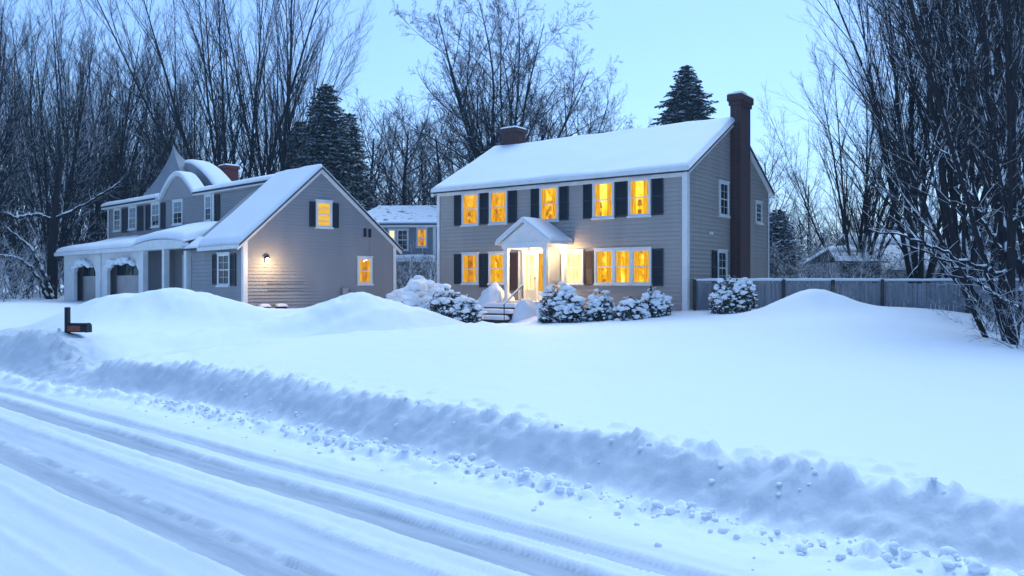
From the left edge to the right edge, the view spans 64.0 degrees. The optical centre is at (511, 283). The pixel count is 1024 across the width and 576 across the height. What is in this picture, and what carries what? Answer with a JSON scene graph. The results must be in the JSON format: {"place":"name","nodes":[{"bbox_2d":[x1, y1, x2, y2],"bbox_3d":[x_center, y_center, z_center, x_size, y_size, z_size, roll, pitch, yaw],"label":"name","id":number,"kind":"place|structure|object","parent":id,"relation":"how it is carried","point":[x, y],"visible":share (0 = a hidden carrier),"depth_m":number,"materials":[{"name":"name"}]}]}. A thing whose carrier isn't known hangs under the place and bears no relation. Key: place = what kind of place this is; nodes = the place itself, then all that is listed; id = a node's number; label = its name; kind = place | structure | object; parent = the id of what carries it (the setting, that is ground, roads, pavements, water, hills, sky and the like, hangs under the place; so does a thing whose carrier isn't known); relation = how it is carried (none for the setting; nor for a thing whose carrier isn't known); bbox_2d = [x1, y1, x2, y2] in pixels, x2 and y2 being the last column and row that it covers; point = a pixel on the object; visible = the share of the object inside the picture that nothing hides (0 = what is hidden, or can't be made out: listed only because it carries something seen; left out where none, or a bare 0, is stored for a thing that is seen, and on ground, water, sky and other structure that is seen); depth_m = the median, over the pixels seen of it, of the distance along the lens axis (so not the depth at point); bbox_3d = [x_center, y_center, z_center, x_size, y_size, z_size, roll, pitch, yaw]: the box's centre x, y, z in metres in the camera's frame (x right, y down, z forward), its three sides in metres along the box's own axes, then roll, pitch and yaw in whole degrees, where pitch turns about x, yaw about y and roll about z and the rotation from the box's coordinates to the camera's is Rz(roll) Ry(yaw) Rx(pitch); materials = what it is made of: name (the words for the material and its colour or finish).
{"place":"outdoors","nodes":[
{"label":"outdoors","id":0,"kind":"place"},
{"bbox_2d":[0,284,1023,575],"bbox_3d":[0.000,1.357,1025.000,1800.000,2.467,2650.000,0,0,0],"label":"snowy ground","id":1,"kind":"structure","parent":0,"point":[876,418],"depth_m":11.24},
{"bbox_2d":[0,232,45,301],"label":"bare shrub","id":2,"kind":"object","parent":1,"relation":"on","point":[2,279],"visible":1,"depth_m":45.55,"materials":[{"name":"brown plant"}]},
{"bbox_2d":[0,0,58,236],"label":"bare tree","id":3,"kind":"object","parent":1,"relation":"on","point":[6,177],"visible":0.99,"depth_m":48.51,"materials":[{"name":"brown plant"}]},
{"bbox_2d":[0,231,63,298],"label":"bare shrub","id":4,"kind":"object","parent":1,"relation":"on","point":[21,285],"visible":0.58,"depth_m":49.95,"materials":[{"name":"brown plant"}]},
{"bbox_2d":[0,7,81,293],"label":"bare tree","id":5,"kind":"object","parent":1,"relation":"on","point":[12,240],"visible":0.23,"depth_m":62.02,"materials":[{"name":"brown plant"}]},
{"bbox_2d":[0,232,85,297],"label":"bare shrub","id":6,"kind":"object","parent":1,"relation":"on","point":[61,273],"visible":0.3,"depth_m":51.87,"materials":[{"name":"brown plant"}]},
{"bbox_2d":[0,177,99,293],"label":"bare shrub","id":7,"kind":"object","parent":1,"relation":"on","point":[78,224],"visible":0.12,"depth_m":62.76,"materials":[{"name":"brown plant"}]},
{"bbox_2d":[0,0,127,280],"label":"bare tree","id":8,"kind":"object","parent":1,"relation":"on","point":[65,230],"visible":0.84,"depth_m":54.52,"materials":[{"name":"brown plant"}]},
{"bbox_2d":[0,136,129,298],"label":"bare tree","id":9,"kind":"object","parent":1,"relation":"on","point":[49,291],"visible":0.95,"depth_m":49.72,"materials":[{"name":"brown plant"}]},
{"bbox_2d":[0,178,129,294],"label":"bare shrub","id":10,"kind":"object","parent":1,"relation":"on","point":[82,236],"visible":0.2,"depth_m":58.86,"materials":[{"name":"plant"}]},
{"bbox_2d":[64,307,91,333],"bbox_3d":[-12.178,1.215,22.957,0.720,1.129,0.244,0,0,8],"label":"mailbox","id":11,"kind":"object","parent":1,"relation":"on","point":[69,327],"visible":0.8,"depth_m":22.90,"materials":[{"name":"black metal"}]},
{"bbox_2d":[0,0,186,280],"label":"bare tree","id":12,"kind":"object","parent":1,"relation":"on","point":[63,66],"visible":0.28,"depth_m":71.62,"materials":[{"name":"brown plant"}]},
{"bbox_2d":[49,10,187,237],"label":"bare tree","id":13,"kind":"object","parent":1,"relation":"on","point":[95,106],"visible":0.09,"depth_m":75.09,"materials":[{"name":"brown plant"}]},
{"bbox_2d":[5,0,233,243],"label":"bare tree","id":14,"kind":"object","parent":1,"relation":"on","point":[97,211],"visible":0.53,"depth_m":63.30,"materials":[{"name":"brown plant"}]},
{"bbox_2d":[43,75,195,229],"bbox_3d":[-28.595,-8.544,65.648,10.424,18.951,12.996,0,0,9],"label":"bare tree","id":15,"kind":"object","parent":1,"relation":"on","point":[133,190],"visible":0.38,"depth_m":63.30,"materials":[{"name":"brown plant"}]},
{"bbox_2d":[48,41,280,196],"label":"bare tree","id":16,"kind":"object","parent":1,"relation":"on","point":[190,122],"visible":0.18,"depth_m":72.69,"materials":[{"name":"brown plant"}]},
{"bbox_2d":[98,0,260,188],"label":"bare tree","id":17,"kind":"object","parent":1,"relation":"on","point":[201,130],"visible":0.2,"depth_m":79.65,"materials":[{"name":"brown plant"}]},
{"bbox_2d":[61,0,364,181],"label":"bare tree","id":18,"kind":"object","parent":1,"relation":"on","point":[220,154],"visible":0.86,"depth_m":59.96,"materials":[{"name":"brown plant"}]},
{"bbox_2d":[54,144,402,308],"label":"cape house","id":19,"kind":"structure","parent":1,"relation":"on","point":[317,233],"depth_m":36.70,"materials":[{"name":"grey"}]},
{"bbox_2d":[83,266,94,300],"bbox_3d":[-23.594,0.140,46.307,3.300,2.720,0.080,0,0,43],"label":"garage door","id":20,"kind":"structure","parent":19,"relation":"in","point":[88,273],"depth_m":46.82,"materials":[{"name":"white"}]},
{"bbox_2d":[103,256,135,268],"bbox_3d":[-20.260,-1.115,42.276,3.410,0.611,0.504,0,0,42],"label":"snow garland","id":21,"kind":"object","parent":19,"relation":"attached to","point":[112,262],"visible":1,"depth_m":41.98,"materials":[{"name":"white"}]},
{"bbox_2d":[117,263,138,293],"bbox_3d":[-19.792,0.140,42.759,4.000,2.720,0.080,0,0,43],"label":"garage door","id":22,"kind":"structure","parent":19,"relation":"in","point":[127,275],"depth_m":43.17,"materials":[{"name":"white"}]},
{"bbox_2d":[127,205,137,230],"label":"window","id":23,"kind":"structure","parent":19,"relation":"in","point":[132,210],"depth_m":48.81,"materials":[{"name":"white"}]},
{"bbox_2d":[150,201,159,228],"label":"window","id":24,"kind":"structure","parent":19,"relation":"in","point":[155,206],"depth_m":46.66,"materials":[{"name":"white"}]},
{"bbox_2d":[171,198,183,225],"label":"window","id":25,"kind":"structure","parent":19,"relation":"in","point":[177,204],"depth_m":44.77,"materials":[{"name":"white"}]},
{"bbox_2d":[203,193,211,221],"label":"window","id":26,"kind":"structure","parent":19,"relation":"in","point":[207,197],"depth_m":42.41,"materials":[{"name":"white"}]},
{"bbox_2d":[215,252,230,286],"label":"window","id":27,"kind":"structure","parent":19,"relation":"in","point":[223,258],"depth_m":34.32,"materials":[{"name":"white"}]},
{"bbox_2d":[315,199,333,228],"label":"window","id":28,"kind":"structure","parent":19,"relation":"in","point":[323,207],"depth_m":35.40,"materials":[{"name":"yellow glass"}]},
{"bbox_2d":[356,256,373,285],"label":"window","id":29,"kind":"structure","parent":19,"relation":"in","point":[364,263],"depth_m":36.79,"materials":[{"name":"yellow glass"}]},
{"bbox_2d":[177,0,376,178],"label":"bare tree","id":30,"kind":"object","parent":1,"relation":"on","point":[291,114],"visible":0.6,"depth_m":64.28,"materials":[{"name":"brown plant"}]},
{"bbox_2d":[274,122,309,172],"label":"evergreen tree","id":31,"kind":"object","parent":1,"relation":"on","point":[294,165],"visible":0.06,"depth_m":63.57,"materials":[{"name":"green plant"}]},
{"bbox_2d":[293,84,372,209],"bbox_3d":[-13.626,-6.786,59.953,8.040,15.684,8.663,0,0,-40],"label":"evergreen tree","id":32,"kind":"object","parent":1,"relation":"on","point":[327,151],"visible":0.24,"depth_m":59.47,"materials":[{"name":"green plant"}]},
{"bbox_2d":[338,113,380,210],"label":"evergreen tree","id":33,"kind":"object","parent":1,"relation":"on","point":[352,119],"visible":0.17,"depth_m":63.68,"materials":[{"name":"green plant"}]},
{"bbox_2d":[347,86,422,206],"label":"bare tree","id":34,"kind":"object","parent":1,"relation":"on","point":[379,174],"visible":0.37,"depth_m":68.08,"materials":[{"name":"brown plant"}]},
{"bbox_2d":[341,91,436,205],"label":"bare tree","id":35,"kind":"object","parent":1,"relation":"on","point":[384,163],"visible":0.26,"depth_m":71.58,"materials":[{"name":"brown plant"}]},
{"bbox_2d":[350,87,452,209],"bbox_3d":[-8.568,-6.850,62.815,7.696,16.461,7.997,0,0,33],"label":"bare tree","id":36,"kind":"object","parent":1,"relation":"on","point":[403,196],"visible":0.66,"depth_m":62.95,"materials":[{"name":"brown plant"}]},
{"bbox_2d":[367,205,436,289],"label":"distant house","id":37,"kind":"structure","parent":1,"relation":"on","point":[403,226],"depth_m":53.78,"materials":[{"name":"grey"}]},
{"bbox_2d":[396,228,408,250],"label":"window","id":38,"kind":"structure","parent":37,"relation":"in","point":[402,233],"depth_m":53.78,"materials":[{"name":"white"}]},
{"bbox_2d":[416,227,427,247],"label":"window","id":39,"kind":"structure","parent":37,"relation":"in","point":[420,231],"depth_m":53.70,"materials":[{"name":"yellow glass"}]},
{"bbox_2d":[368,97,462,205],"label":"bare tree","id":40,"kind":"object","parent":1,"relation":"on","point":[421,153],"visible":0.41,"depth_m":65.31,"materials":[{"name":"brown plant"}]},
{"bbox_2d":[396,236,436,288],"bbox_3d":[-4.881,-0.976,45.743,7.626,6.157,7.101,0,0,25],"label":"bare shrub","id":41,"kind":"object","parent":1,"relation":"on","point":[430,266],"visible":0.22,"depth_m":45.86,"materials":[{"name":"brown plant"}]},
{"bbox_2d":[396,246,436,288],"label":"bare shrub","id":42,"kind":"object","parent":1,"relation":"on","point":[403,273],"visible":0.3,"depth_m":49.82,"materials":[{"name":"brown plant"}]},
{"bbox_2d":[394,275,443,313],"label":"snowy shrub","id":43,"kind":"object","parent":1,"relation":"on","point":[418,290],"visible":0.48,"depth_m":33.69,"materials":[{"name":"snow"}]},
{"bbox_2d":[382,97,473,204],"bbox_3d":[-5.422,-6.885,62.456,9.461,16.715,7.365,0,0,-2],"label":"bare tree","id":44,"kind":"object","parent":1,"relation":"on","point":[438,180],"visible":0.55,"depth_m":62.15,"materials":[{"name":"brown plant"}]},
{"bbox_2d":[409,98,479,202],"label":"bare tree","id":45,"kind":"object","parent":1,"relation":"on","point":[441,147],"visible":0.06,"depth_m":78.18,"materials":[{"name":"brown plant"}]},
{"bbox_2d":[425,284,464,317],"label":"snowy shrub","id":46,"kind":"object","parent":1,"relation":"on","point":[446,296],"visible":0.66,"depth_m":32.86,"materials":[{"name":"snow"}]},
{"bbox_2d":[449,294,486,322],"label":"snowy shrub","id":47,"kind":"object","parent":1,"relation":"on","point":[466,309],"visible":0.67,"depth_m":32.34,"materials":[{"name":"snow"}]},
{"bbox_2d":[423,65,513,174],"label":"bare tree","id":48,"kind":"object","parent":1,"relation":"on","point":[443,110],"visible":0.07,"depth_m":81.34,"materials":[{"name":"brown plant"}]},
{"bbox_2d":[378,0,598,178],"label":"bare tree","id":49,"kind":"object","parent":1,"relation":"on","point":[478,149],"visible":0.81,"depth_m":61.35,"materials":[{"name":"brown plant"}]},
{"bbox_2d":[476,282,514,308],"bbox_3d":[-0.755,0.683,35.308,2.087,1.535,1.604,0,0,0],"label":"snow heap","id":50,"kind":"object","parent":1,"relation":"on","point":[493,292],"visible":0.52,"depth_m":34.92,"materials":[{"name":"white"}]},
{"bbox_2d":[481,303,516,322],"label":"front steps","id":51,"kind":"structure","parent":1,"relation":"on","point":[494,313],"depth_m":33.52,"materials":[{"name":"white wood"}]},
{"bbox_2d":[0,109,1022,291],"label":"woods","id":52,"kind":"object","parent":1,"relation":"on","point":[84,221],"visible":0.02,"depth_m":100.88,"materials":[{"name":"brown plant"}]},
{"bbox_2d":[421,0,627,170],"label":"bare tree","id":53,"kind":"object","parent":1,"relation":"on","point":[545,136],"visible":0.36,"depth_m":69.17,"materials":[{"name":"brown plant"}]},
{"bbox_2d":[511,298,538,321],"bbox_3d":[0.734,1.162,33.590,1.586,1.175,1.412,0,0,0],"label":"snow heap","id":54,"kind":"object","parent":1,"relation":"on","point":[525,308],"visible":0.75,"depth_m":33.17,"materials":[{"name":"white"}]},
{"bbox_2d":[55,368,1023,575],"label":"snow clods","id":55,"kind":"object","parent":1,"relation":"on","point":[974,565],"visible":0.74,"depth_m":9.14,"materials":[{"name":"white"}]},
{"bbox_2d":[536,281,576,322],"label":"snowy shrub","id":56,"kind":"object","parent":1,"relation":"on","point":[551,309],"visible":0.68,"depth_m":31.30,"materials":[{"name":"snow"}]},
{"bbox_2d":[497,49,636,145],"bbox_3d":[5.279,-8.209,63.572,10.874,19.279,13.816,0,0,39],"label":"bare tree","id":57,"kind":"object","parent":1,"relation":"on","point":[603,123],"visible":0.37,"depth_m":61.96,"materials":[{"name":"brown plant"}]},
{"bbox_2d":[558,294,588,322],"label":"snowy shrub","id":58,"kind":"object","parent":1,"relation":"on","point":[574,308],"visible":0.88,"depth_m":30.78,"materials":[{"name":"snow"}]},
{"bbox_2d":[583,289,617,321],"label":"snowy shrub","id":59,"kind":"object","parent":1,"relation":"on","point":[598,308],"visible":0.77,"depth_m":30.56,"materials":[{"name":"snow"}]},
{"bbox_2d":[430,91,774,311],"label":"colonial house","id":60,"kind":"structure","parent":1,"relation":"on","point":[674,210],"depth_m":34.78,"materials":[{"name":"grey"}]},
{"bbox_2d":[460,252,478,284],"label":"window","id":61,"kind":"structure","parent":60,"relation":"in","point":[470,260],"depth_m":37.87,"materials":[{"name":"yellow glass"}]},
{"bbox_2d":[460,191,479,226],"bbox_3d":[-1.939,-3.465,37.854,1.080,1.610,0.130,0,0,36],"label":"window","id":62,"kind":"structure","parent":60,"relation":"in","point":[470,200],"depth_m":37.88,"materials":[{"name":"yellow glass"}]},
{"bbox_2d":[487,251,503,284],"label":"window","id":63,"kind":"structure","parent":60,"relation":"in","point":[495,258],"depth_m":37.00,"materials":[{"name":"yellow glass"}]},
{"bbox_2d":[487,188,508,225],"bbox_3d":[-0.632,-3.465,36.897,1.100,1.610,0.130,0,0,36],"label":"window","id":64,"kind":"structure","parent":60,"relation":"in","point":[498,198],"depth_m":36.90,"materials":[{"name":"yellow glass"}]},
{"bbox_2d":[521,253,535,299],"bbox_3d":[0.714,-0.330,35.891,0.840,2.060,0.112,0,0,36],"label":"door","id":65,"kind":"structure","parent":60,"relation":"in","point":[530,257],"depth_m":35.85,"materials":[{"name":"wood"}]},
{"bbox_2d":[538,184,559,221],"bbox_3d":[1.587,-3.465,35.272,1.060,1.610,0.130,0,0,36],"label":"window","id":66,"kind":"structure","parent":60,"relation":"in","point":[548,194],"depth_m":35.29,"materials":[{"name":"yellow glass"}]},
{"bbox_2d":[565,249,584,284],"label":"window","id":67,"kind":"structure","parent":60,"relation":"in","point":[574,259],"depth_m":34.53,"materials":[{"name":"yellow glass"}]},
{"bbox_2d":[591,179,615,219],"bbox_3d":[3.745,-3.465,33.692,1.090,1.610,0.130,0,0,36],"label":"window","id":68,"kind":"structure","parent":60,"relation":"in","point":[603,193],"depth_m":33.71,"materials":[{"name":"yellow glass"}]},
{"bbox_2d":[593,248,613,285],"bbox_3d":[3.781,-0.705,33.665,0.980,1.550,0.130,0,0,36],"label":"window","id":69,"kind":"structure","parent":60,"relation":"in","point":[603,257],"depth_m":33.71,"materials":[{"name":"yellow glass"}]},
{"bbox_2d":[613,247,631,285],"bbox_3d":[4.471,-0.705,33.160,0.890,1.550,0.130,0,0,36],"label":"window","id":70,"kind":"structure","parent":60,"relation":"in","point":[621,255],"depth_m":33.20,"materials":[{"name":"yellow glass"}]},
{"bbox_2d":[626,176,651,217],"bbox_3d":[5.080,-3.465,32.714,1.080,1.610,0.130,0,0,36],"label":"window","id":71,"kind":"structure","parent":60,"relation":"in","point":[639,188],"depth_m":32.74,"materials":[{"name":"yellow glass"}]},
{"bbox_2d":[631,247,652,285],"bbox_3d":[5.153,-0.705,32.660,0.960,1.550,0.130,0,0,36],"label":"window","id":72,"kind":"structure","parent":60,"relation":"in","point":[641,257],"depth_m":32.67,"materials":[{"name":"yellow glass"}]},
{"bbox_2d":[716,249,727,282],"bbox_3d":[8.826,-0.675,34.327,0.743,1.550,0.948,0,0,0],"label":"window","id":73,"kind":"structure","parent":60,"relation":"in","point":[722,254],"depth_m":34.33,"materials":[{"name":"black"}]},
{"bbox_2d":[718,179,730,217],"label":"window","id":74,"kind":"structure","parent":60,"relation":"in","point":[723,186],"depth_m":34.48,"materials":[{"name":"black"}]},
{"bbox_2d":[609,296,653,320],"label":"snowy shrub","id":75,"kind":"object","parent":1,"relation":"on","point":[625,309],"visible":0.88,"depth_m":29.79,"materials":[{"name":"snow"}]},
{"bbox_2d":[640,285,673,317],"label":"snowy shrub","id":76,"kind":"object","parent":1,"relation":"on","point":[657,306],"visible":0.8,"depth_m":30.14,"materials":[{"name":"snow"}]},
{"bbox_2d":[649,65,718,126],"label":"spruce tree","id":77,"kind":"object","parent":1,"relation":"on","point":[685,104],"visible":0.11,"depth_m":61.40,"materials":[{"name":"green plant"}]},
{"bbox_2d":[708,275,757,313],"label":"snowy shrub","id":78,"kind":"object","parent":1,"relation":"on","point":[733,297],"visible":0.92,"depth_m":30.02,"materials":[{"name":"green plant"}]},
{"bbox_2d":[769,209,806,282],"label":"evergreen tree","id":79,"kind":"object","parent":1,"relation":"on","point":[779,222],"visible":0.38,"depth_m":53.31,"materials":[{"name":"green plant"}]},
{"bbox_2d":[756,119,834,268],"bbox_3d":[18.390,-5.237,58.589,5.891,13.371,7.568,0,0,-42],"label":"bare tree","id":80,"kind":"object","parent":1,"relation":"on","point":[771,174],"visible":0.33,"depth_m":58.09,"materials":[{"name":"brown plant"}]},
{"bbox_2d":[769,223,831,287],"bbox_3d":[15.583,-1.632,49.914,9.164,6.112,8.327,0,0,10],"label":"bare shrub","id":81,"kind":"object","parent":1,"relation":"on","point":[788,267],"visible":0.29,"depth_m":49.27,"materials":[{"name":"brown plant"}]},
{"bbox_2d":[779,164,841,277],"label":"bare tree","id":82,"kind":"object","parent":1,"relation":"on","point":[810,233],"visible":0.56,"depth_m":65.56,"materials":[{"name":"brown plant"}]},
{"bbox_2d":[769,227,852,288],"bbox_3d":[16.707,-0.750,46.015,5.764,4.887,6.291,0,0,-40],"label":"bare shrub","id":83,"kind":"object","parent":1,"relation":"on","point":[793,276],"visible":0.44,"depth_m":45.94,"materials":[{"name":"brown plant"}]},
{"bbox_2d":[757,240,877,296],"bbox_3d":[13.522,-0.405,37.171,4.998,3.334,4.542,0,0,40],"label":"bare shrub","id":84,"kind":"object","parent":1,"relation":"on","point":[817,270],"visible":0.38,"depth_m":37.10,"materials":[{"name":"brown plant"}]},
{"bbox_2d":[772,224,901,301],"bbox_3d":[15.246,-0.433,37.979,5.189,4.499,5.573,0,0,-35],"label":"bare shrub","id":85,"kind":"object","parent":1,"relation":"on","point":[857,273],"visible":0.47,"depth_m":37.42,"materials":[{"name":"brown plant"}]},
{"bbox_2d":[805,245,887,302],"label":"garden shed","id":86,"kind":"structure","parent":1,"relation":"on","point":[831,249],"depth_m":43.57,"materials":[{"name":"brown"}]},
{"bbox_2d":[840,264,879,302],"bbox_3d":[18.250,0.125,42.980,2.100,2.350,0.039,0,0,0],"label":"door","id":87,"kind":"structure","parent":86,"relation":"in","point":[845,267],"depth_m":42.96,"materials":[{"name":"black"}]},
{"bbox_2d":[755,16,938,262],"bbox_3d":[18.690,-6.308,45.119,9.604,15.390,10.968,0,0,10],"label":"bare tree","id":88,"kind":"object","parent":1,"relation":"on","point":[846,226],"visible":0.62,"depth_m":43.71,"materials":[{"name":"brown plant"}]},
{"bbox_2d":[693,278,1023,319],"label":"board fence","id":89,"kind":"object","parent":1,"relation":"on","point":[882,293],"visible":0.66,"depth_m":31.41,"materials":[{"name":"grey wood"}]},
{"bbox_2d":[805,217,944,303],"bbox_3d":[19.737,-0.876,43.800,6.828,5.920,7.333,0,0,-5],"label":"bare shrub","id":90,"kind":"object","parent":1,"relation":"on","point":[855,255],"visible":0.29,"depth_m":43.63,"materials":[{"name":"brown plant"}]},
{"bbox_2d":[840,238,945,306],"bbox_3d":[17.409,-0.304,36.976,4.611,3.909,5.033,0,0,-10],"label":"bare shrub","id":91,"kind":"object","parent":1,"relation":"on","point":[903,267],"visible":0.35,"depth_m":36.83,"materials":[{"name":"brown plant"}]},
{"bbox_2d":[831,84,960,232],"bbox_3d":[27.927,-6.863,59.373,9.460,16.714,7.364,0,0,18],"label":"bare tree","id":92,"kind":"object","parent":1,"relation":"on","point":[932,208],"visible":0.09,"depth_m":59.51,"materials":[{"name":"brown plant"}]},
{"bbox_2d":[772,0,1023,344],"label":"bare tree","id":93,"kind":"object","parent":1,"relation":"on","point":[1007,199],"visible":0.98,"depth_m":22.19,"materials":[{"name":"brown plant"}]},
{"bbox_2d":[835,233,990,302],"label":"garden shed","id":94,"kind":"structure","parent":1,"relation":"on","point":[892,244],"depth_m":47.69,"materials":[{"name":"grey"}]},
{"bbox_2d":[814,0,1023,307],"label":"bare tree","id":95,"kind":"object","parent":1,"relation":"on","point":[914,258],"visible":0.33,"depth_m":35.78,"materials":[{"name":"brown plant"}]},
{"bbox_2d":[825,231,1016,303],"bbox_3d":[20.308,-1.104,39.475,6.964,5.112,7.664,0,0,-20],"label":"bare shrub","id":96,"kind":"object","parent":1,"relation":"on","point":[902,264],"visible":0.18,"depth_m":40.57,"materials":[{"name":"brown plant"}]},
{"bbox_2d":[824,0,1023,291],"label":"bare tree","id":97,"kind":"object","parent":1,"relation":"on","point":[988,183],"visible":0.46,"depth_m":26.89,"materials":[{"name":"brown plant"}]},
{"bbox_2d":[829,0,1023,224],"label":"bare tree","id":98,"kind":"object","parent":1,"relation":"on","point":[1019,163],"visible":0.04,"depth_m":39.36,"materials":[{"name":"brown plant"}]},
{"bbox_2d":[839,0,1023,311],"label":"bare tree","id":99,"kind":"object","parent":1,"relation":"on","point":[953,180],"visible":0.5,"depth_m":30.76,"materials":[{"name":"brown plant"}]},
{"bbox_2d":[859,0,1023,344],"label":"snow laden tree","id":100,"kind":"object","parent":1,"relation":"on","point":[997,242],"visible":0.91,"depth_m":21.53,"materials":[{"name":"brown plant"}]},
{"bbox_2d":[882,0,1023,296],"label":"bare tree","id":101,"kind":"object","parent":1,"relation":"on","point":[993,227],"visible":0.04,"depth_m":44.13,"materials":[{"name":"brown plant"}]},
{"bbox_2d":[927,254,1023,348],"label":"bare shrub","id":102,"kind":"object","parent":1,"relation":"on","point":[1014,318],"visible":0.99,"depth_m":20.06,"materials":[{"name":"brown plant"}]},
{"bbox_2d":[929,278,1023,331],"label":"bare shrub","id":103,"kind":"object","parent":1,"relation":"on","point":[989,319],"visible":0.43,"depth_m":24.32,"materials":[{"name":"brown plant"}]},
{"bbox_2d":[958,211,1023,282],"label":"tree","id":104,"kind":"object","parent":1,"relation":"on","point":[985,235],"visible":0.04,"depth_m":53.76,"materials":[{"name":"brown plant"}]},
{"bbox_2d":[0,0,1023,284],"label":"sky","id":105,"kind":"structure","parent":0,"point":[731,46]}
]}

